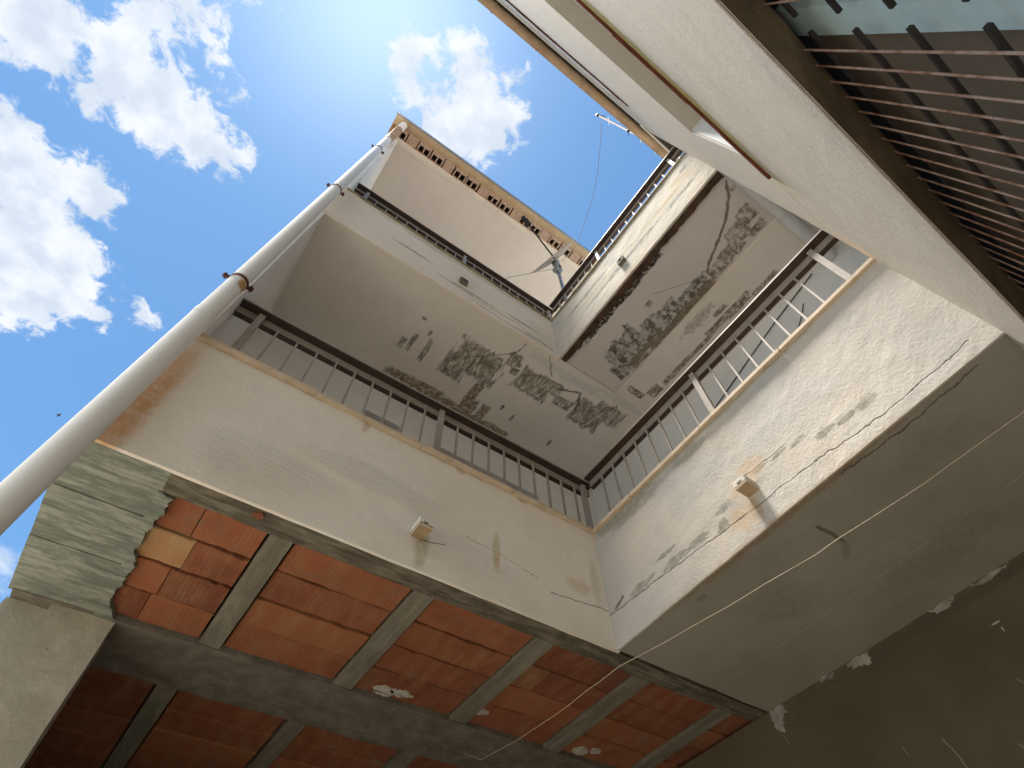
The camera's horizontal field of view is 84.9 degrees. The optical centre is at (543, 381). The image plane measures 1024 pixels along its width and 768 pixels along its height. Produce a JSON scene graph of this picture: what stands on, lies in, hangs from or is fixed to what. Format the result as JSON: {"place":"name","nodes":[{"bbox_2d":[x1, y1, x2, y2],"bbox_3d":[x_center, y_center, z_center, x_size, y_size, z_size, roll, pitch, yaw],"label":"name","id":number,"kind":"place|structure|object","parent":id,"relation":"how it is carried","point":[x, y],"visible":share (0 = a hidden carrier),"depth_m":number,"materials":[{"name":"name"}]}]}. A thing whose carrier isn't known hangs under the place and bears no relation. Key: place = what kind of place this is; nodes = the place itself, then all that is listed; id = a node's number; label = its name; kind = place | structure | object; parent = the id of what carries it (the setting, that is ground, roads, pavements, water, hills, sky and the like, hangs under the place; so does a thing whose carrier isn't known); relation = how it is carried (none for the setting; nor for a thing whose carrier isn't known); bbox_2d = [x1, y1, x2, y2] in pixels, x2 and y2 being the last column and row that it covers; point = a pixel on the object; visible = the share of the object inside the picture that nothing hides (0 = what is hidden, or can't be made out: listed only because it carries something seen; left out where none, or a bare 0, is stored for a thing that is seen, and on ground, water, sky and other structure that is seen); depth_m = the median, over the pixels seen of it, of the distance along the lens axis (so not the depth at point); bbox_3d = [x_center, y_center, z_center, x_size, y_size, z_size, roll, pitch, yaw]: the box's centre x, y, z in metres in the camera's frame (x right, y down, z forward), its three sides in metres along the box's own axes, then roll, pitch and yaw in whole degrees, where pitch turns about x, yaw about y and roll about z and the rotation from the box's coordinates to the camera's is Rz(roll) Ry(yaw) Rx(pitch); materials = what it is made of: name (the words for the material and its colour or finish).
{"place":"outdoors","nodes":[
{"label":"outdoors","id":0,"kind":"place"},
{"bbox_2d":[0,0,685,602],"label":"sky","id":1,"kind":"structure","parent":0,"point":[150,149],"materials":[{"name":"blue"}]},
{"bbox_2d":[477,0,1023,350],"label":"grilled house","id":2,"kind":"structure","parent":0,"point":[889,133],"depth_m":1.49,"materials":[{"name":"white paint"}]},
{"bbox_2d":[765,0,1023,287],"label":"railing","id":3,"kind":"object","parent":2,"relation":"in","point":[945,24],"depth_m":1.17,"materials":[{"name":"brown metal"}]},
{"label":"ground","id":4,"kind":"structure","parent":0,"visible":0},
{"bbox_2d":[0,112,1023,767],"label":"balcony house","id":5,"kind":"structure","parent":4,"relation":"on","point":[384,464],"depth_m":2.72,"materials":[{"name":"paint"}]},
{"bbox_2d":[0,122,406,535],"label":"downpipe","id":6,"kind":"object","parent":5,"relation":"attached to","point":[31,479],"visible":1,"depth_m":2.05,"materials":[{"name":"plastic"}]},
{"bbox_2d":[521,215,575,301],"bbox_3d":[0.020,-1.365,6.833,0.763,2.120,0.671,16,-62,-14],"label":"satellite dish","id":7,"kind":"object","parent":5,"relation":"attached to","point":[556,265],"visible":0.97,"depth_m":7.23,"materials":[{"name":"paint"}]},
{"bbox_2d":[596,113,678,158],"bbox_3d":[1.615,-3.312,7.914,1.576,2.900,0.162,21,-63,-16],"label":"tv aerial","id":8,"kind":"object","parent":5,"relation":"attached to","point":[608,120],"visible":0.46,"depth_m":8.78,"materials":[{"name":"metal"}]},
{"bbox_2d":[562,139,600,260],"bbox_3d":[0.620,-2.484,7.481,0.257,0.755,1.714,15,-61,-13],"label":"aerial wire","id":9,"kind":"object","parent":8,"relation":"hanging from","point":[591,202],"visible":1,"depth_m":7.75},
{"bbox_2d":[465,411,1023,759],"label":"cable","id":10,"kind":"object","parent":5,"relation":"attached to","point":[768,581],"visible":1,"depth_m":2.16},
{"bbox_2d":[729,177,836,260],"bbox_3d":[1.957,-1.389,4.606,1.292,0.130,0.122,31,-66,-21],"label":"ceiling pipe","id":11,"kind":"object","parent":5,"relation":"attached to","point":[798,228],"visible":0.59,"depth_m":4.59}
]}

